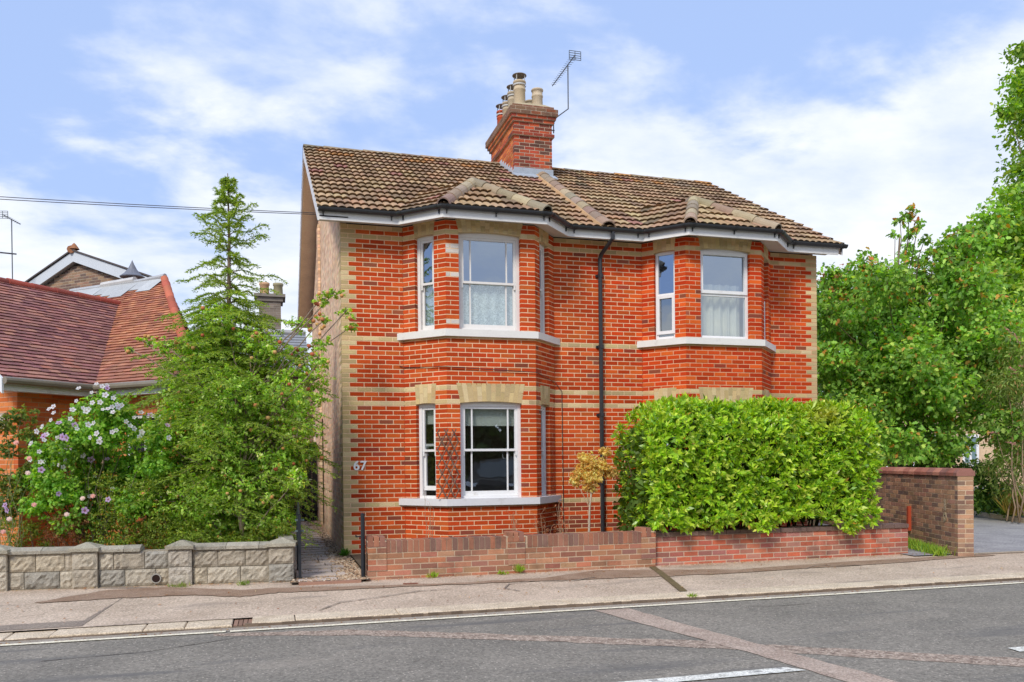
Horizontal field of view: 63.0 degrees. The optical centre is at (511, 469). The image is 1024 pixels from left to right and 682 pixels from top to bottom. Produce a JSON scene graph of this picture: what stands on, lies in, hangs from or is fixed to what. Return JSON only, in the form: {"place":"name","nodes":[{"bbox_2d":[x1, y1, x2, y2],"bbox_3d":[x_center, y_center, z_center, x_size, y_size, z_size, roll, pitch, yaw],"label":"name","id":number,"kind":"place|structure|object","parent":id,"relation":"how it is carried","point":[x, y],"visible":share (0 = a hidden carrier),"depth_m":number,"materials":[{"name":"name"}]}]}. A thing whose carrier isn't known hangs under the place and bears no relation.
{"place":"outdoors","nodes":[
{"label":"outdoors","id":0,"kind":"place"},
{"bbox_2d":[24,243,187,497],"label":"gabled house","id":1,"kind":"structure","parent":0,"point":[72,268],"depth_m":21.93,"materials":[{"name":"brick"}]},
{"bbox_2d":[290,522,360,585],"bbox_3d":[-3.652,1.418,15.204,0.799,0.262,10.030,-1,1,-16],"label":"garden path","id":2,"kind":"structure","parent":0,"point":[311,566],"depth_m":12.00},
{"bbox_2d":[290,515,369,582],"bbox_3d":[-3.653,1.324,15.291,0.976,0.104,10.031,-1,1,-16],"label":"gravel","id":3,"kind":"structure","parent":2,"relation":"on","point":[347,575],"depth_m":12.25,"materials":[{"name":"beige gravel"}]},
{"bbox_2d":[339,547,350,556],"bbox_3d":[-2.609,1.282,13.013,0.224,0.169,0.214,-1,1,-16],"label":"weed","id":4,"kind":"object","parent":3,"relation":"on","point":[344,552],"visible":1,"depth_m":12.96,"materials":[{"name":"green plant"}]},
{"bbox_2d":[351,554,365,571],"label":"front garden soil","id":5,"kind":"structure","parent":0,"point":[357,557],"depth_m":12.53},
{"bbox_2d":[422,495,433,537],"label":"dry stems","id":6,"kind":"object","parent":5,"relation":"on","point":[430,507],"visible":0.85,"depth_m":11.99,"materials":[{"name":"beige plant"}]},
{"bbox_2d":[506,510,518,530],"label":"dry stems","id":7,"kind":"object","parent":5,"relation":"on","point":[513,520],"visible":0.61,"depth_m":12.46,"materials":[{"name":"beige plant"}]},
{"bbox_2d":[530,509,556,533],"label":"dry stems","id":8,"kind":"object","parent":5,"relation":"on","point":[541,523],"visible":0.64,"depth_m":12.46,"materials":[{"name":"brown plant"}]},
{"bbox_2d":[553,499,572,532],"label":"dry stems","id":9,"kind":"object","parent":5,"relation":"on","point":[560,519],"visible":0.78,"depth_m":12.44,"materials":[{"name":"brown plant"}]},
{"bbox_2d":[298,72,847,562],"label":"semi detached house","id":10,"kind":"structure","parent":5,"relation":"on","point":[530,322],"depth_m":14.02,"materials":[{"name":"brick"}]},
{"bbox_2d":[0,196,312,212],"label":"telephone wire","id":11,"kind":"object","parent":10,"relation":"attached to","point":[149,205],"visible":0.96,"depth_m":12.90,"materials":[{"name":"black plastic"}]},
{"bbox_2d":[0,199,315,214],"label":"telephone wire","id":12,"kind":"object","parent":10,"relation":"attached to","point":[146,207],"visible":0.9,"depth_m":12.86,"materials":[{"name":"black plastic"}]},
{"bbox_2d":[353,461,366,469],"bbox_3d":[-2.380,-0.057,13.096,0.208,0.152,0.016,-1,1,-16],"label":"house number","id":13,"kind":"object","parent":10,"relation":"attached to","point":[356,462],"visible":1,"depth_m":13.08,"materials":[{"name":"white metal"}]},
{"bbox_2d":[417,236,434,330],"bbox_3d":[-1.316,-2.915,13.157,0.370,1.520,0.203,0,1,30],"label":"window","id":14,"kind":"structure","parent":10,"relation":"in","point":[425,245],"depth_m":13.20,"materials":[{"name":"white paint"}]},
{"bbox_2d":[419,404,435,497],"bbox_3d":[-1.279,-0.295,13.201,0.370,1.510,0.135,0,1,30],"label":"window","id":15,"kind":"structure","parent":10,"relation":"in","point":[427,413],"depth_m":13.23,"materials":[{"name":"white paint"}]},
{"bbox_2d":[436,429,459,497],"bbox_3d":[-0.981,-0.085,12.838,0.360,1.070,0.074,-1,1,-4],"label":"trellis","id":16,"kind":"object","parent":10,"relation":"attached to","point":[447,463],"visible":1,"depth_m":12.83,"materials":[{"name":"brown wood"}]},
{"bbox_2d":[458,233,519,330],"bbox_3d":[-0.380,-2.939,13.181,0.995,1.550,0.147,-1,1,-16],"label":"window","id":17,"kind":"structure","parent":10,"relation":"in","point":[488,263],"depth_m":13.19,"materials":[{"name":"glass"}]},
{"bbox_2d":[460,402,520,497],"bbox_3d":[-0.354,-0.313,13.199,0.995,1.527,0.135,-1,1,-16],"label":"window","id":18,"kind":"structure","parent":10,"relation":"in","point":[472,414],"depth_m":13.22,"materials":[{"name":"white paint"}]},
{"bbox_2d":[539,243,544,333],"bbox_3d":[0.427,-2.936,13.636,0.191,1.520,0.383,0,1,16],"label":"window","id":19,"kind":"structure","parent":10,"relation":"in","point":[541,253],"depth_m":13.75,"materials":[{"name":"white paint"}]},
{"bbox_2d":[541,405,545,495],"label":"window","id":20,"kind":"structure","parent":10,"relation":"in","point":[543,412],"depth_m":13.77,"materials":[{"name":"white paint"}]},
{"bbox_2d":[552,50,580,133],"bbox_3d":[1.011,-8.106,18.389,0.538,1.522,1.507,-1,1,-16],"label":"tv aerial","id":21,"kind":"object","parent":10,"relation":"attached to","point":[567,66],"visible":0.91,"depth_m":18.13,"materials":[{"name":"grey metal"}]},
{"bbox_2d":[655,251,674,339],"bbox_3d":[2.645,-2.963,14.274,0.302,1.520,0.329,-1,1,-16],"label":"window","id":22,"kind":"structure","parent":10,"relation":"in","point":[665,262],"depth_m":14.27,"materials":[{"name":"white paint"}]},
{"bbox_2d":[700,249,747,338],"bbox_3d":[3.581,-2.987,14.340,0.940,1.550,0.227,-1,1,-16],"label":"window","id":23,"kind":"structure","parent":10,"relation":"in","point":[724,273],"depth_m":14.34,"materials":[{"name":"glass"}]},
{"bbox_2d":[764,301,764,339],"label":"window","id":24,"kind":"structure","parent":10,"relation":"in","point":[764,301],"depth_m":14.87,"materials":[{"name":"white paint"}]},
{"bbox_2d":[569,447,619,531],"bbox_3d":[1.220,0.522,12.402,0.769,1.717,0.415,0,1,6],"label":"dried tree","id":25,"kind":"object","parent":5,"relation":"on","point":[597,468],"visible":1,"depth_m":12.36,"materials":[{"name":"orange plant"}]},
{"bbox_2d":[610,391,885,537],"bbox_3d":[3.743,0.043,12.919,4.221,2.426,1.890,-1,1,-16],"label":"laurel hedge","id":26,"kind":"object","parent":5,"relation":"on","point":[783,474],"visible":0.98,"depth_m":12.31,"materials":[{"name":"green plant"}]},
{"bbox_2d":[0,583,1023,681],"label":"road","id":27,"kind":"structure","parent":0,"point":[986,620],"depth_m":7.20,"materials":[{"name":"grey asphalt"}]},
{"bbox_2d":[45,603,806,660],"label":"road cracks","id":28,"kind":"object","parent":27,"relation":"on","point":[212,641],"visible":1,"depth_m":7.18,"materials":[{"name":"black asphalt"}]},
{"bbox_2d":[0,580,1023,643],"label":"road edge strip","id":29,"kind":"object","parent":27,"relation":"on","point":[304,624],"visible":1,"depth_m":8.82,"materials":[{"name":"concrete"}]},
{"bbox_2d":[0,578,1023,641],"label":"kerb grime","id":30,"kind":"object","parent":29,"relation":"on","point":[571,605],"visible":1,"depth_m":9.07,"materials":[{"name":"dirt"}]},
{"bbox_2d":[0,582,1023,645],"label":"edge line","id":31,"kind":"object","parent":27,"relation":"on","point":[485,615],"visible":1,"depth_m":8.64,"materials":[{"name":"paint"}]},
{"bbox_2d":[214,629,1023,666],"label":"worn joint","id":32,"kind":"object","parent":27,"relation":"on","point":[982,660],"visible":1,"depth_m":7.34,"materials":[{"name":"grey asphalt"}]},
{"bbox_2d":[595,608,896,681],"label":"trench repair","id":33,"kind":"structure","parent":27,"relation":"on","point":[846,674],"depth_m":7.11,"materials":[{"name":"grey asphalt"}]},
{"bbox_2d":[623,646,1023,681],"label":"line","id":34,"kind":"object","parent":27,"relation":"on","point":[729,674],"visible":1,"depth_m":6.21,"materials":[{"name":"paint"}]},
{"bbox_2d":[0,538,1023,632],"bbox_3d":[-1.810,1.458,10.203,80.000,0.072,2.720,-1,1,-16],"label":"pavement","id":35,"kind":"structure","parent":0,"point":[145,610],"depth_m":9.96,"materials":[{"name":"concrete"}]},
{"bbox_2d":[0,587,149,630],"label":"dark asphalt patch","id":36,"kind":"object","parent":35,"relation":"on","point":[43,625],"visible":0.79,"depth_m":8.22,"materials":[{"name":"grey asphalt"}]},
{"bbox_2d":[168,581,190,587],"bbox_3d":[-4.086,1.411,10.243,0.301,0.083,0.200,-1,1,1],"label":"weed","id":37,"kind":"object","parent":35,"relation":"on","point":[181,584],"visible":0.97,"depth_m":10.21,"materials":[{"name":"green plant"}]},
{"bbox_2d":[233,619,251,626],"bbox_3d":[-2.700,1.619,8.395,0.173,0.165,0.310,-1,1,-16],"label":"drain grate","id":38,"kind":"object","parent":35,"relation":"on","point":[240,622],"visible":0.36,"depth_m":8.38,"materials":[{"name":"brown metal"}]},
{"bbox_2d":[236,579,249,585],"bbox_3d":[-3.314,1.398,10.332,0.110,0.091,0.179,0,1,43],"label":"weed","id":39,"kind":"object","parent":35,"relation":"on","point":[244,583],"visible":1,"depth_m":10.31,"materials":[{"name":"green plant"}]},
{"bbox_2d":[193,282,312,513],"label":"slate roofed house","id":40,"kind":"structure","parent":35,"relation":"on","point":[275,301],"depth_m":27.59,"materials":[{"name":"tile"}]},
{"bbox_2d":[355,513,364,576],"bbox_3d":[-1.946,1.018,10.723,0.125,0.912,0.060,-1,1,-16],"label":"gate post","id":41,"kind":"object","parent":35,"relation":"on","point":[362,516],"visible":0.9,"depth_m":10.71,"materials":[{"name":"black metal"}]},
{"bbox_2d":[425,571,438,577],"bbox_3d":[-1.046,1.367,10.845,0.190,0.104,0.123,-1,1,-16],"label":"weed","id":42,"kind":"object","parent":35,"relation":"on","point":[433,574],"visible":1,"depth_m":10.82,"materials":[{"name":"green plant"}]},
{"bbox_2d":[0,553,1012,643],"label":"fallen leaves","id":43,"kind":"object","parent":35,"relation":"on","point":[479,595],"visible":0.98,"depth_m":10.31,"materials":[{"name":"brown plant"}]},
{"bbox_2d":[366,526,655,579],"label":"brick garden wall","id":44,"kind":"structure","parent":35,"relation":"on","point":[507,551],"depth_m":11.18,"materials":[{"name":"red brick"}]},
{"bbox_2d":[0,572,1023,640],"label":"kerb","id":45,"kind":"structure","parent":35,"relation":"on","point":[204,624],"depth_m":9.00,"materials":[{"name":"concrete"}]},
{"bbox_2d":[36,554,991,602],"bbox_3d":[1.085,1.394,10.980,13.189,0.030,0.911,-1,1,-13],"label":"silt band","id":46,"kind":"object","parent":35,"relation":"on","point":[158,591],"visible":1,"depth_m":10.44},
{"bbox_2d":[514,564,526,571],"bbox_3d":[0.109,1.318,11.175,0.179,0.137,0.232,-1,1,-35],"label":"weed","id":47,"kind":"object","parent":35,"relation":"on","point":[519,569],"visible":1,"depth_m":11.15,"materials":[{"name":"green plant"}]},
{"bbox_2d":[319,565,814,609],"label":"tar marks","id":48,"kind":"object","parent":35,"relation":"on","point":[452,588],"visible":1,"depth_m":9.92,"materials":[{"name":"asphalt"}]},
{"bbox_2d":[650,566,686,590],"bbox_3d":[2.000,1.405,10.806,0.097,0.069,1.823,-1,1,-2],"label":"drain channel","id":49,"kind":"object","parent":35,"relation":"on","point":[670,580],"visible":1,"depth_m":10.72,"materials":[{"name":"brown concrete"}]},
{"bbox_2d":[655,523,908,565],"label":"brick garden wall","id":50,"kind":"structure","parent":35,"relation":"on","point":[675,547],"depth_m":12.40,"materials":[{"name":"red brick"}]},
{"bbox_2d":[816,200,1023,467],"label":"sycamore tree","id":51,"kind":"object","parent":35,"relation":"on","point":[923,366],"visible":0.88,"depth_m":19.63,"materials":[{"name":"green plant"}]},
{"bbox_2d":[816,262,1023,461],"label":"dark tree","id":52,"kind":"object","parent":35,"relation":"on","point":[850,307],"visible":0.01,"depth_m":26.51,"materials":[{"name":"green plant"}]},
{"bbox_2d":[830,397,1023,484],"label":"beige building","id":53,"kind":"structure","parent":35,"relation":"on","point":[980,452],"depth_m":42.41,"materials":[{"name":"ceramic"}]},
{"bbox_2d":[962,434,978,465],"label":"window","id":54,"kind":"structure","parent":53,"relation":"in","point":[972,456],"depth_m":42.48,"materials":[{"name":"white paint"}]},
{"bbox_2d":[900,454,1023,517],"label":"ivy bank","id":55,"kind":"structure","parent":35,"relation":"on","point":[984,501],"depth_m":20.29,"materials":[{"name":"green plant"}]},
{"bbox_2d":[934,40,1023,406],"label":"lime tree","id":56,"kind":"object","parent":35,"relation":"on","point":[1011,197],"visible":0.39,"depth_m":23.67,"materials":[{"name":"green plant"}]},
{"bbox_2d":[0,0,1023,369],"label":"sky","id":57,"kind":"structure","parent":0,"point":[834,118],"materials":[{"name":"blue"}]},
{"bbox_2d":[818,486,1023,555],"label":"driveway","id":58,"kind":"structure","parent":0,"point":[994,535],"depth_m":15.63,"materials":[{"name":"grey concrete"}]},
{"bbox_2d":[819,467,974,555],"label":"tall brick wall","id":59,"kind":"structure","parent":58,"relation":"on","point":[933,505],"depth_m":13.54,"materials":[{"name":"brick"}]},
{"bbox_2d":[908,538,956,555],"bbox_3d":[6.626,1.214,14.402,0.518,0.208,3.685,-1,1,4],"label":"grass strip","id":60,"kind":"object","parent":58,"relation":"on","point":[925,547],"depth_m":13.06,"materials":[{"name":"green plant"}]},
{"bbox_2d":[965,319,1023,522],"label":"buddleia bush","id":61,"kind":"object","parent":58,"relation":"on","point":[1010,396],"visible":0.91,"depth_m":18.90,"materials":[{"name":"green plant"}]},
{"bbox_2d":[973,511,1023,522],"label":"driveway kerb","id":62,"kind":"structure","parent":58,"relation":"on","point":[992,515],"depth_m":20.02,"materials":[{"name":"concrete"}]},
{"label":"garden soil","id":63,"kind":"structure","parent":0,"visible":0},
{"bbox_2d":[0,404,94,546],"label":"rose bush","id":64,"kind":"object","parent":63,"relation":"on","point":[11,488],"visible":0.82,"depth_m":11.63,"materials":[{"name":"green plant"}]},
{"bbox_2d":[40,508,92,546],"bbox_3d":[-6.119,0.966,11.516,0.726,0.886,0.523,0,1,7],"label":"dead shrub","id":65,"kind":"object","parent":63,"relation":"on","point":[51,536],"visible":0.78,"depth_m":11.45,"materials":[{"name":"brown plant"}]},
{"bbox_2d":[2,382,179,545],"bbox_3d":[-5.829,0.119,11.751,2.261,2.578,1.959,-1,1,-16],"label":"hibiscus shrub","id":66,"kind":"object","parent":63,"relation":"on","point":[80,442],"visible":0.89,"depth_m":11.47,"materials":[{"name":"green plant"}]},
{"bbox_2d":[0,273,226,549],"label":"bungalow","id":67,"kind":"object","parent":63,"relation":"on","point":[58,346],"visible":0.29,"depth_m":13.87,"materials":[{"name":"tile"}]},
{"bbox_2d":[0,211,20,278],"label":"tv aerial","id":68,"kind":"object","parent":67,"relation":"attached to","point":[6,217],"visible":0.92,"depth_m":21.98,"materials":[{"name":"grey metal"}]},
{"bbox_2d":[120,261,144,278],"bbox_3d":[-8.630,-4.298,18.995,0.540,0.920,0.540,-1,1,-16],"label":"roof ventilator","id":69,"kind":"object","parent":67,"relation":"on","point":[131,271],"visible":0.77,"depth_m":18.90,"materials":[{"name":"grey metal"}]},
{"bbox_2d":[128,414,161,499],"bbox_3d":[-5.830,-0.189,13.350,0.800,1.350,0.070,0,1,26],"label":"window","id":70,"kind":"structure","parent":67,"relation":"in","point":[138,416],"depth_m":13.39,"materials":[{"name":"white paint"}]},
{"bbox_2d":[0,467,295,549],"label":"shrub","id":71,"kind":"object","parent":63,"relation":"on","point":[150,524],"visible":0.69,"depth_m":11.53,"materials":[{"name":"green plant"}]},
{"bbox_2d":[0,532,297,591],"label":"stone wall","id":72,"kind":"structure","parent":63,"relation":"on","point":[87,565],"depth_m":10.31,"materials":[{"name":"stone"}]},
{"bbox_2d":[295,502,303,577],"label":"garden gate","id":73,"kind":"structure","parent":72,"relation":"attached to","point":[298,520],"depth_m":10.63,"materials":[{"name":"black metal"}]},
{"bbox_2d":[110,173,341,548],"bbox_3d":[-4.152,-1.429,12.286,3.285,5.822,3.340,-1,1,-16],"label":"conifer tree","id":74,"kind":"object","parent":63,"relation":"on","point":[258,320],"visible":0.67,"depth_m":11.80,"materials":[{"name":"green plant"}]},
{"bbox_2d":[124,287,358,540],"bbox_3d":[-3.994,-0.461,11.899,3.439,4.293,2.025,0,1,8],"label":"crab apple tree","id":75,"kind":"object","parent":63,"relation":"on","point":[279,454],"visible":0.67,"depth_m":11.74,"materials":[{"name":"green plant"}]},
{"bbox_3d":[-5.012,0.537,16.506,0.060,1.626,7.170,-1,1,-16],"label":"passage fence","id":76,"kind":"object","parent":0,"visible":0},
{"bbox_2d":[272,443,317,520],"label":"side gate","id":77,"kind":"structure","parent":76,"relation":"attached to","point":[313,475],"depth_m":20.30,"materials":[{"name":"black metal"}]},
{"label":"driveway footpath","id":78,"kind":"structure","parent":0,"visible":0},
{"bbox_2d":[994,490,1023,515],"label":"strap grass","id":79,"kind":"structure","parent":78,"relation":"on","point":[1005,510],"depth_m":19.09,"materials":[{"name":"green plant"}]}
]}

